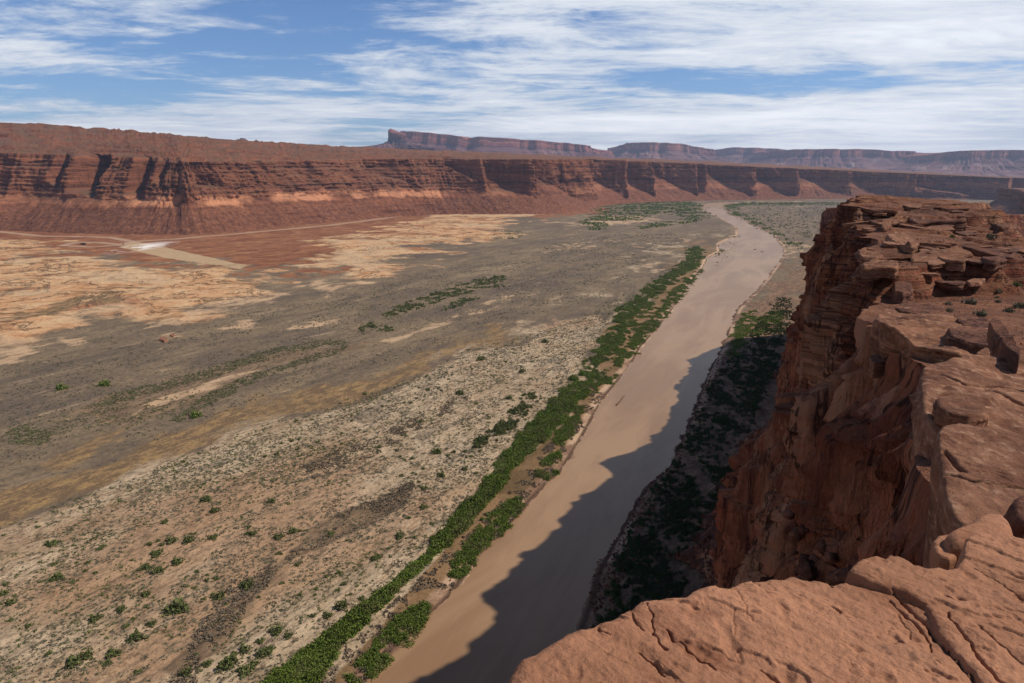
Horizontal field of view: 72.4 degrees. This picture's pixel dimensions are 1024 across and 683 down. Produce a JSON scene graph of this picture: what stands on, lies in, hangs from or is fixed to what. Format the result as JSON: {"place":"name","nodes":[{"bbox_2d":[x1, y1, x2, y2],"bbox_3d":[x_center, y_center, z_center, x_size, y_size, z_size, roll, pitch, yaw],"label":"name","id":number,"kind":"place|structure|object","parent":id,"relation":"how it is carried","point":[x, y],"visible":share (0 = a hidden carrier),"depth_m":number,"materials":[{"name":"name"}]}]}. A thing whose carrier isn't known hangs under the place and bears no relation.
{"place":"outdoors","nodes":[
{"label":"outdoors","id":0,"kind":"place"},
{"bbox_2d":[361,129,449,149],"bbox_3d":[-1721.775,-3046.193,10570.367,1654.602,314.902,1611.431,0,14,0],"label":"mesa","id":1,"kind":"structure","parent":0,"point":[397,140],"depth_m":10407.92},
{"bbox_2d":[0,199,993,682],"bbox_3d":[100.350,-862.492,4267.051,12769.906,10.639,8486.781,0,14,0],"label":"valley floor","id":2,"kind":"structure","parent":0,"point":[68,297],"depth_m":576.81,"materials":[{"name":"soil"}]},
{"bbox_2d":[0,589,9,596],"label":"bush","id":3,"kind":"object","parent":2,"relation":"on","point":[3,592],"visible":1,"depth_m":300.58,"materials":[{"name":"green plant"}]},
{"bbox_2d":[6,598,16,605],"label":"bush","id":4,"kind":"object","parent":2,"relation":"on","point":[11,601],"visible":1,"depth_m":293.64,"materials":[{"name":"green plant"}]},
{"bbox_2d":[42,539,58,546],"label":"bush","id":5,"kind":"object","parent":2,"relation":"on","point":[51,542],"visible":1,"depth_m":340.80,"materials":[{"name":"green plant"}]},
{"bbox_2d":[46,571,64,582],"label":"bush","id":6,"kind":"object","parent":2,"relation":"on","point":[59,576],"visible":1,"depth_m":310.98,"materials":[{"name":"green plant"}]},
{"bbox_2d":[55,383,68,390],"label":"bush","id":7,"kind":"object","parent":2,"relation":"on","point":[59,386],"visible":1,"depth_m":582.95,"materials":[{"name":"green plant"}]},
{"bbox_2d":[64,654,86,670],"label":"bush","id":8,"kind":"object","parent":2,"relation":"on","point":[70,661],"visible":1,"depth_m":257.35,"materials":[{"name":"green plant"}]},
{"bbox_2d":[78,646,94,659],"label":"bush","id":9,"kind":"object","parent":2,"relation":"on","point":[88,653],"visible":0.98,"depth_m":261.60,"materials":[{"name":"green plant"}]},
{"bbox_2d":[88,613,103,622],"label":"bush","id":10,"kind":"object","parent":2,"relation":"on","point":[91,619],"visible":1,"depth_m":283.37,"materials":[{"name":"green plant"}]},
{"bbox_2d":[96,379,109,386],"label":"bush","id":11,"kind":"object","parent":2,"relation":"on","point":[104,382],"visible":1,"depth_m":592.45,"materials":[{"name":"green plant"}]},
{"bbox_2d":[104,646,122,659],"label":"bush","id":12,"kind":"object","parent":2,"relation":"on","point":[110,652],"visible":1,"depth_m":263.05,"materials":[{"name":"green plant"}]},
{"bbox_2d":[115,605,127,612],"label":"bush","id":13,"kind":"object","parent":2,"relation":"on","point":[118,608],"visible":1,"depth_m":289.06,"materials":[{"name":"green plant"}]},
{"bbox_2d":[125,628,148,642],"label":"bush","id":14,"kind":"object","parent":2,"relation":"on","point":[135,635],"visible":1,"depth_m":271.50,"materials":[{"name":"green plant"}]},
{"bbox_2d":[136,562,151,570],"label":"bush","id":15,"kind":"object","parent":2,"relation":"on","point":[144,565],"visible":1,"depth_m":320.35,"materials":[{"name":"green plant"}]},
{"bbox_2d":[140,589,151,597],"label":"bush","id":16,"kind":"object","parent":2,"relation":"on","point":[148,593],"visible":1,"depth_m":299.69,"materials":[{"name":"green plant"}]},
{"bbox_2d":[149,547,163,557],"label":"bush","id":17,"kind":"object","parent":2,"relation":"on","point":[156,552],"visible":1,"depth_m":332.12,"materials":[{"name":"green plant"}]},
{"bbox_2d":[150,565,164,573],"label":"bush","id":18,"kind":"object","parent":2,"relation":"on","point":[158,568],"visible":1,"depth_m":316.86,"materials":[{"name":"green plant"}]},
{"bbox_2d":[165,536,178,544],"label":"bush","id":19,"kind":"object","parent":2,"relation":"on","point":[170,540],"visible":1,"depth_m":343.96,"materials":[{"name":"green plant"}]},
{"bbox_2d":[161,597,188,616],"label":"bush","id":20,"kind":"object","parent":2,"relation":"on","point":[184,606],"visible":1,"depth_m":288.45,"materials":[{"name":"green plant"}]},
{"bbox_2d":[2,340,348,444],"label":"brush strip","id":21,"kind":"object","parent":2,"relation":"on","point":[30,432],"visible":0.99,"depth_m":593.81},
{"bbox_2d":[172,556,185,566],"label":"bush","id":22,"kind":"object","parent":2,"relation":"on","point":[176,561],"visible":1,"depth_m":324.83,"materials":[{"name":"green plant"}]},
{"bbox_2d":[178,664,191,677],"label":"bush","id":23,"kind":"object","parent":2,"relation":"on","point":[186,671],"visible":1,"depth_m":253.11,"materials":[{"name":"green plant"}]},
{"bbox_2d":[183,534,195,544],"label":"bush","id":24,"kind":"object","parent":2,"relation":"on","point":[188,538],"visible":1,"depth_m":343.56,"materials":[{"name":"green plant"}]},
{"bbox_2d":[190,411,202,418],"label":"bush","id":25,"kind":"object","parent":2,"relation":"on","point":[197,414],"visible":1,"depth_m":517.12,"materials":[{"name":"green plant"}]},
{"bbox_2d":[199,495,211,502],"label":"bush","id":26,"kind":"object","parent":2,"relation":"on","point":[203,499],"visible":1,"depth_m":385.29,"materials":[{"name":"green plant"}]},
{"bbox_2d":[200,659,214,667],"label":"bush","id":27,"kind":"object","parent":2,"relation":"on","point":[205,663],"visible":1,"depth_m":257.85,"materials":[{"name":"green plant"}]},
{"bbox_2d":[210,588,224,599],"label":"bush","id":28,"kind":"object","parent":2,"relation":"on","point":[219,593],"visible":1,"depth_m":297.98,"materials":[{"name":"green plant"}]},
{"bbox_2d":[214,656,234,673],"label":"bush","id":29,"kind":"object","parent":2,"relation":"on","point":[223,664],"visible":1,"depth_m":255.28,"materials":[{"name":"green plant"}]},
{"bbox_2d":[51,311,399,435],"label":"sparse brush","id":30,"kind":"object","parent":2,"relation":"on","point":[149,405],"visible":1,"depth_m":526.36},
{"bbox_2d":[222,651,238,663],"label":"bush","id":31,"kind":"object","parent":2,"relation":"on","point":[233,654],"visible":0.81,"depth_m":259.98,"materials":[{"name":"green plant"}]},
{"bbox_2d":[235,662,255,678],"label":"bush","id":32,"kind":"object","parent":2,"relation":"on","point":[244,670],"visible":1,"depth_m":253.65,"materials":[{"name":"green plant"}]},
{"bbox_2d":[238,578,253,589],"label":"bush","id":33,"kind":"object","parent":2,"relation":"on","point":[248,583],"visible":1,"depth_m":305.81,"materials":[{"name":"green plant"}]},
{"bbox_2d":[239,643,252,654],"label":"bush","id":34,"kind":"object","parent":2,"relation":"on","point":[246,648],"visible":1,"depth_m":265.07,"materials":[{"name":"green plant"}]},
{"bbox_2d":[254,647,269,657],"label":"bush","id":35,"kind":"object","parent":2,"relation":"on","point":[261,652],"visible":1,"depth_m":262.85,"materials":[{"name":"green plant"}]},
{"bbox_2d":[261,645,276,655],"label":"bush","id":36,"kind":"object","parent":2,"relation":"on","point":[270,648],"visible":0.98,"depth_m":264.83,"materials":[{"name":"green plant"}]},
{"bbox_2d":[267,624,284,637],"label":"bush","id":37,"kind":"object","parent":2,"relation":"on","point":[272,630],"visible":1,"depth_m":275.99,"materials":[{"name":"green plant"}]},
{"bbox_2d":[272,532,285,540],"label":"bush","id":38,"kind":"object","parent":2,"relation":"on","point":[276,536],"visible":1,"depth_m":346.82,"materials":[{"name":"green plant"}]},
{"bbox_2d":[169,396,469,682],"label":"dead brush","id":39,"kind":"object","parent":2,"relation":"on","point":[268,580],"visible":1,"depth_m":332.56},
{"bbox_2d":[323,610,332,618],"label":"bush","id":40,"kind":"object","parent":2,"relation":"on","point":[328,614],"visible":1,"depth_m":286.44,"materials":[{"name":"green plant"}]},
{"bbox_2d":[0,262,680,682],"bbox_3d":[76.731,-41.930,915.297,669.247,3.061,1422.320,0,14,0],"label":"green scrub","id":41,"kind":"object","parent":2,"relation":"on","point":[244,528],"visible":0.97,"depth_m":350.69,"materials":[{"name":"green plant"}]},
{"bbox_2d":[334,597,346,610],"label":"bush","id":42,"kind":"object","parent":2,"relation":"on","point":[343,603],"visible":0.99,"depth_m":291.33,"materials":[{"name":"green plant"}]},
{"bbox_2d":[0,234,686,462],"bbox_3d":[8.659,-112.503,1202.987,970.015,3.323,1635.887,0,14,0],"label":"flat scrub","id":43,"kind":"object","parent":2,"relation":"on","point":[310,308],"visible":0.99,"depth_m":799.50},
{"bbox_2d":[0,251,688,682],"bbox_3d":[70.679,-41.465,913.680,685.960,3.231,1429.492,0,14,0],"label":"dry scrub","id":44,"kind":"object","parent":2,"relation":"on","point":[246,537],"visible":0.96,"depth_m":379.94,"materials":[{"name":"plant"}]},
{"bbox_2d":[395,530,404,538],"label":"bush","id":45,"kind":"object","parent":2,"relation":"on","point":[398,535],"visible":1,"depth_m":348.75,"materials":[{"name":"green plant"}]},
{"bbox_2d":[431,447,442,454],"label":"bush","id":46,"kind":"object","parent":2,"relation":"on","point":[435,451],"visible":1,"depth_m":450.09,"materials":[{"name":"green plant"}]},
{"bbox_2d":[358,230,522,331],"bbox_3d":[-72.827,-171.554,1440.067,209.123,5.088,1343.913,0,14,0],"label":"channel shrubbery","id":47,"kind":"object","parent":2,"relation":"on","point":[438,297],"visible":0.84,"depth_m":995.56,"materials":[{"name":"green plant"}]},
{"bbox_2d":[320,391,601,682],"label":"bank brush","id":48,"kind":"object","parent":2,"relation":"on","point":[431,584],"visible":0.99,"depth_m":311.83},
{"bbox_2d":[257,246,705,682],"bbox_3d":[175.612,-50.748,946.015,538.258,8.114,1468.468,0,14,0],"label":"willow thicket","id":49,"kind":"object","parent":2,"relation":"on","point":[320,655],"visible":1,"depth_m":384.15,"materials":[{"name":"green plant"}]},
{"bbox_2d":[472,392,538,448],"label":"inland shrubbery","id":50,"kind":"object","parent":2,"relation":"on","point":[499,428],"visible":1,"depth_m":499.09,"materials":[{"name":"green plant"}]},
{"bbox_2d":[342,266,704,682],"bbox_3d":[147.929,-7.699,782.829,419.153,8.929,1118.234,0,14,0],"label":"riverbank shrubbery","id":51,"kind":"object","parent":2,"relation":"on","point":[373,655],"visible":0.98,"depth_m":367.88,"materials":[{"name":"green plant"}]},
{"bbox_2d":[588,350,728,623],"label":"bank rubble","id":52,"kind":"object","parent":2,"relation":"on","point":[612,572],"visible":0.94,"depth_m":355.53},
{"bbox_2d":[590,296,793,628],"bbox_3d":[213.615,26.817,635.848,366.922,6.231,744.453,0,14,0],"label":"shaded thicket","id":53,"kind":"object","parent":2,"relation":"on","point":[679,508],"visible":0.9,"depth_m":395.85,"materials":[{"name":"green plant"}]},
{"bbox_2d":[578,201,838,265],"bbox_3d":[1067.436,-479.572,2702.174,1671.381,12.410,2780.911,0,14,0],"label":"thicket","id":54,"kind":"object","parent":2,"relation":"on","point":[635,206],"visible":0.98,"depth_m":2985.49,"materials":[{"name":"green plant"}]},
{"bbox_2d":[667,360,782,597],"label":"talus rubble","id":55,"kind":"object","parent":2,"relation":"on","point":[709,561],"visible":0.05,"depth_m":324.56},
{"bbox_2d":[725,310,785,357],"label":"shrubbery","id":56,"kind":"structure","parent":2,"relation":"on","point":[738,335],"depth_m":809.88,"materials":[{"name":"green plant"}]},
{"bbox_2d":[747,203,840,237],"bbox_3d":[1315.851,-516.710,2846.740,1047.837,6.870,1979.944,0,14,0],"label":"scrub","id":57,"kind":"object","parent":2,"relation":"on","point":[794,214],"visible":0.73,"depth_m":2739.48,"materials":[{"name":"green plant"}]},
{"bbox_2d":[400,131,616,157],"bbox_3d":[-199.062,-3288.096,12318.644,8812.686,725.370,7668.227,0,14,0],"label":"mesa","id":58,"kind":"structure","parent":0,"point":[485,144],"depth_m":11134.47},
{"bbox_2d":[0,122,1023,234],"bbox_3d":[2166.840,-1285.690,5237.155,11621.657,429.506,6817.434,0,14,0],"label":"canyon wall","id":59,"kind":"structure","parent":0,"point":[69,179],"depth_m":2730.42,"materials":[{"name":"stone"}]},
{"bbox_2d":[0,0,1023,152],"label":"sky","id":60,"kind":"structure","parent":0,"point":[920,76],"materials":[{"name":"blue"}]},
{"bbox_2d":[365,201,799,682],"bbox_3d":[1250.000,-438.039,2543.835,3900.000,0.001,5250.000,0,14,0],"label":"river","id":61,"kind":"structure","parent":0,"point":[510,604],"depth_m":386.41,"materials":[{"name":"liquid"}]},
{"bbox_2d":[607,142,733,162],"bbox_3d":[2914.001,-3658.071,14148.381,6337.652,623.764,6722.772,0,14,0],"label":"mesa","id":62,"kind":"structure","parent":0,"point":[657,150],"depth_m":12893.97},
{"bbox_2d":[714,147,784,162],"bbox_3d":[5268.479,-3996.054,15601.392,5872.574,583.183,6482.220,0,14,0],"label":"mesa","id":63,"kind":"structure","parent":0,"point":[737,154],"depth_m":14517.89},
{"bbox_2d":[672,196,929,588],"bbox_3d":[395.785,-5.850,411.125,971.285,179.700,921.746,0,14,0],"label":"promontory cliff","id":64,"kind":"structure","parent":0,"point":[832,445],"depth_m":32.97,"materials":[{"name":"stone"}]},
{"bbox_2d":[783,509,851,585],"bbox_3d":[6.917,9.723,17.840,9.943,9.726,12.832,0,14,0],"label":"niche rubble","id":65,"kind":"object","parent":64,"relation":"on","point":[804,570],"visible":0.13,"depth_m":21.98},
{"bbox_2d":[866,353,885,378],"bbox_3d":[12.624,0.712,23.752,0.828,0.681,2.511,11,17,37],"label":"rock plate","id":66,"kind":"object","parent":64,"relation":"on","point":[875,369],"visible":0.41,"depth_m":22.90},
{"bbox_2d":[839,194,1023,480],"bbox_3d":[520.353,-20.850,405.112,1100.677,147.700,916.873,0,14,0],"label":"promontory top","id":67,"kind":"object","parent":64,"relation":"attached to","point":[927,289],"visible":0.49,"depth_m":45.72,"materials":[{"name":"stone"}]},
{"bbox_2d":[508,532,1023,682],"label":"rock ledge","id":68,"kind":"object","parent":67,"relation":"on","point":[889,619],"visible":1,"depth_m":2.53,"materials":[{"name":"stone"}]},
{"bbox_2d":[929,535,956,569],"bbox_3d":[2.125,1.248,3.488,0.129,0.539,0.305,12,18,39],"label":"boulder","id":69,"kind":"object","parent":68,"relation":"on","point":[941,556],"visible":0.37,"depth_m":3.36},
{"bbox_2d":[842,218,889,228],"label":"rock slab","id":70,"kind":"object","parent":67,"relation":"on","point":[847,225],"visible":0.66,"depth_m":92.48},
{"bbox_2d":[851,275,881,281],"bbox_3d":[22.754,-4.099,44.510,4.011,0.426,1.546,-11,6,-42],"label":"rock slab","id":71,"kind":"object","parent":67,"relation":"on","point":[856,278],"visible":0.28,"depth_m":43.38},
{"bbox_2d":[853,247,883,263],"bbox_3d":[26.071,-6.264,51.226,1.993,0.854,7.715,6,15,24],"label":"boulder","id":72,"kind":"object","parent":67,"relation":"on","point":[863,255],"visible":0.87,"depth_m":49.64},
{"bbox_2d":[860,207,892,216],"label":"rock slab","id":73,"kind":"object","parent":67,"relation":"on","point":[870,210],"visible":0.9,"depth_m":98.08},
{"bbox_2d":[859,259,898,278],"bbox_3d":[22.978,-4.562,43.759,2.224,0.901,4.381,8,16,28],"label":"rock slab","id":74,"kind":"object","parent":67,"relation":"on","point":[874,268],"visible":1,"depth_m":42.34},
{"bbox_2d":[880,210,900,231],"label":"rock slab","id":75,"kind":"object","parent":67,"relation":"on","point":[886,225],"visible":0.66,"depth_m":81.75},
{"bbox_2d":[881,241,904,247],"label":"rock slab","id":76,"kind":"object","parent":67,"relation":"on","point":[886,244],"visible":0.8,"depth_m":52.96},
{"bbox_2d":[884,232,918,253],"bbox_3d":[31.122,-7.838,55.981,2.105,1.348,13.139,6,15,23],"label":"rock slab","id":77,"kind":"object","parent":67,"relation":"on","point":[910,246],"visible":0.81,"depth_m":54.12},
{"bbox_2d":[890,281,912,303],"bbox_3d":[23.332,-2.942,41.893,1.182,1.053,5.959,7,15,26],"label":"boulder","id":78,"kind":"object","parent":67,"relation":"on","point":[902,292],"visible":0.95,"depth_m":40.41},
{"bbox_2d":[903,204,921,210],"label":"rock slab","id":79,"kind":"object","parent":67,"relation":"on","point":[908,207],"visible":0.93,"depth_m":109.09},
{"bbox_2d":[898,223,928,228],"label":"rock slab","id":80,"kind":"object","parent":67,"relation":"on","point":[907,226],"visible":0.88,"depth_m":84.14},
{"bbox_2d":[918,239,938,253],"bbox_3d":[31.464,-6.872,52.757,1.728,1.106,10.804,8,16,29],"label":"boulder","id":81,"kind":"object","parent":67,"relation":"on","point":[928,241],"visible":0.29,"depth_m":51.38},
{"bbox_2d":[870,306,987,387],"bbox_3d":[13.796,0.805,23.170,3.280,2.892,7.997,3,14,13],"label":"rock block","id":82,"kind":"object","parent":67,"relation":"on","point":[918,335],"visible":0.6,"depth_m":22.55,"materials":[{"name":"stone"}]},
{"bbox_2d":[895,301,947,313],"bbox_3d":[15.528,-1.093,26.449,1.890,0.477,2.920,10,17,36],"label":"rock plate","id":83,"kind":"object","parent":82,"relation":"on","point":[916,305],"visible":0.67,"depth_m":26.20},
{"bbox_2d":[944,326,987,352],"bbox_3d":[13.614,-0.008,20.531,1.598,0.487,2.742,7,16,27],"label":"rock plate","id":84,"kind":"object","parent":82,"relation":"on","point":[971,339],"visible":0.59,"depth_m":20.33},
{"bbox_2d":[953,313,988,327],"bbox_3d":[15.518,-0.506,23.560,1.090,0.510,3.355,6,15,24],"label":"rock plate","id":85,"kind":"object","parent":82,"relation":"on","point":[972,320],"visible":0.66,"depth_m":23.57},
{"bbox_2d":[921,272,938,275],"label":"rock slab","id":86,"kind":"object","parent":67,"relation":"on","point":[928,274],"visible":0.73,"depth_m":44.60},
{"bbox_2d":[919,242,950,247],"bbox_3d":[31.719,-7.344,53.456,1.529,0.464,3.279,-2,13,-34],"label":"rock slab","id":87,"kind":"object","parent":67,"relation":"on","point":[934,244],"visible":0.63,"depth_m":52.50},
{"bbox_2d":[927,259,945,268],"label":"rock slab","id":88,"kind":"object","parent":67,"relation":"on","point":[936,263],"visible":0.88,"depth_m":45.91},
{"bbox_2d":[907,205,967,229],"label":"boulder","id":89,"kind":"object","parent":67,"relation":"on","point":[960,223],"visible":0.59,"depth_m":93.66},
{"bbox_2d":[927,226,954,231],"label":"rock slab","id":90,"kind":"object","parent":67,"relation":"on","point":[947,228],"visible":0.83,"depth_m":83.50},
{"bbox_2d":[910,248,973,262],"bbox_3d":[29.238,-5.701,48.058,4.405,0.582,2.570,-10,22,-7],"label":"rock slab","id":91,"kind":"object","parent":67,"relation":"on","point":[921,257],"visible":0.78,"depth_m":47.87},
{"bbox_2d":[933,207,953,211],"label":"rock slab","id":92,"kind":"object","parent":67,"relation":"on","point":[941,209],"visible":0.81,"depth_m":108.42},
{"bbox_2d":[865,204,1023,348],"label":"gravel","id":93,"kind":"structure","parent":67,"relation":"on","point":[965,243],"depth_m":71.97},
{"bbox_2d":[934,280,967,289],"bbox_3d":[27.815,-3.576,44.395,1.976,0.526,4.168,6,10,41],"label":"rock slab","id":94,"kind":"object","parent":67,"relation":"on","point":[952,285],"visible":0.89,"depth_m":42.90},
{"bbox_2d":[938,246,965,271],"bbox_3d":[30.987,-5.856,49.571,2.075,1.150,10.058,7,15,26],"label":"rock slab","id":95,"kind":"object","parent":67,"relation":"on","point":[953,264],"visible":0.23,"depth_m":45.59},
{"bbox_2d":[954,231,972,235],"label":"rock slab","id":96,"kind":"object","parent":67,"relation":"on","point":[964,233],"visible":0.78,"depth_m":81.46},
{"bbox_2d":[905,355,1023,482],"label":"rock block","id":97,"kind":"object","parent":67,"relation":"on","point":[994,385],"visible":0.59,"depth_m":10.27,"materials":[{"name":"stone"}]},
{"bbox_2d":[932,394,988,426],"bbox_3d":[5.764,0.896,9.007,0.624,0.268,1.160,5,15,21],"label":"rock plate","id":98,"kind":"object","parent":97,"relation":"on","point":[968,409],"visible":0.95,"depth_m":8.78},
{"bbox_2d":[986,318,1020,373],"bbox_3d":[8.901,0.076,12.696,0.305,0.545,2.827,7,15,26],"label":"rock plate","id":99,"kind":"object","parent":97,"relation":"on","point":[1000,341],"visible":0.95,"depth_m":12.52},
{"bbox_2d":[961,297,976,304],"bbox_3d":[25.125,-2.241,38.486,0.795,0.426,0.894,8,16,29],"label":"desert shrub","id":100,"kind":"object","parent":67,"relation":"on","point":[972,301],"visible":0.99,"depth_m":38.34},
{"bbox_2d":[923,423,1023,568],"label":"rock block","id":101,"kind":"object","parent":67,"relation":"on","point":[976,473],"visible":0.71,"depth_m":6.01,"materials":[{"name":"stone"}]},
{"bbox_2d":[965,277,984,286],"bbox_3d":[29.147,-3.745,43.973,0.836,0.348,3.375,13,19,43],"label":"rock plate","id":102,"kind":"object","parent":67,"relation":"on","point":[975,282],"visible":1,"depth_m":43.38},
{"bbox_2d":[968,259,983,264],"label":"rock slab","id":103,"kind":"object","parent":67,"relation":"on","point":[976,262],"visible":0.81,"depth_m":45.48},
{"bbox_2d":[943,514,1012,560],"bbox_3d":[2.346,1.246,3.534,0.604,0.691,0.289,-12,18,-40],"label":"boulder","id":104,"kind":"object","parent":67,"relation":"on","point":[954,541],"visible":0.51,"depth_m":3.43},
{"bbox_2d":[972,309,987,316],"bbox_3d":[21.799,-1.343,32.590,0.618,0.335,0.704,11,17,37],"label":"desert shrub","id":105,"kind":"object","parent":67,"relation":"on","point":[983,313],"visible":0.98,"depth_m":32.51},
{"bbox_2d":[962,245,1014,258],"bbox_3d":[32.996,-6.028,48.508,1.464,0.587,3.612,-7,24,-23],"label":"rock slab","id":106,"kind":"object","parent":67,"relation":"on","point":[977,251],"visible":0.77,"depth_m":48.33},
{"bbox_2d":[980,255,1006,271],"bbox_3d":[33.048,-5.682,48.163,1.581,1.016,9.553,8,16,30],"label":"boulder","id":107,"kind":"object","parent":67,"relation":"on","point":[993,263],"visible":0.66,"depth_m":44.84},
{"bbox_2d":[986,248,1006,252],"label":"rock slab","id":108,"kind":"object","parent":67,"relation":"on","point":[1001,250],"visible":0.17,"depth_m":49.18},
{"bbox_2d":[989,223,1008,233],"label":"rock slab","id":109,"kind":"object","parent":67,"relation":"on","point":[1003,228],"visible":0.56,"depth_m":90.41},
{"bbox_2d":[976,347,1023,363],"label":"rock plate","id":110,"kind":"object","parent":67,"relation":"on","point":[985,351],"visible":0.2,"depth_m":15.06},
{"bbox_2d":[1004,495,1023,538],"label":"boulder","id":111,"kind":"object","parent":67,"relation":"on","point":[1014,516],"visible":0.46,"depth_m":3.69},
{"bbox_2d":[1011,302,1023,308],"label":"desert shrub","id":112,"kind":"object","parent":67,"relation":"on","point":[1019,305],"visible":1,"depth_m":36.80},
{"bbox_2d":[741,149,916,169],"bbox_3d":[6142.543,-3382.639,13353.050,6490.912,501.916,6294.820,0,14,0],"label":"mesa","id":113,"kind":"structure","parent":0,"point":[871,159],"depth_m":12030.12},
{"bbox_2d":[887,150,1023,176],"bbox_3d":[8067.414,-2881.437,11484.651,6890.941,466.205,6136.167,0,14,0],"label":"mesa","id":114,"kind":"structure","parent":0,"point":[1008,163],"depth_m":10285.05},
{"bbox_2d":[988,188,1023,214],"bbox_3d":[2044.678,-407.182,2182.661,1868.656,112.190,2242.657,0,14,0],"label":"side plateau","id":115,"kind":"structure","parent":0,"point":[1009,201],"depth_m":2896.17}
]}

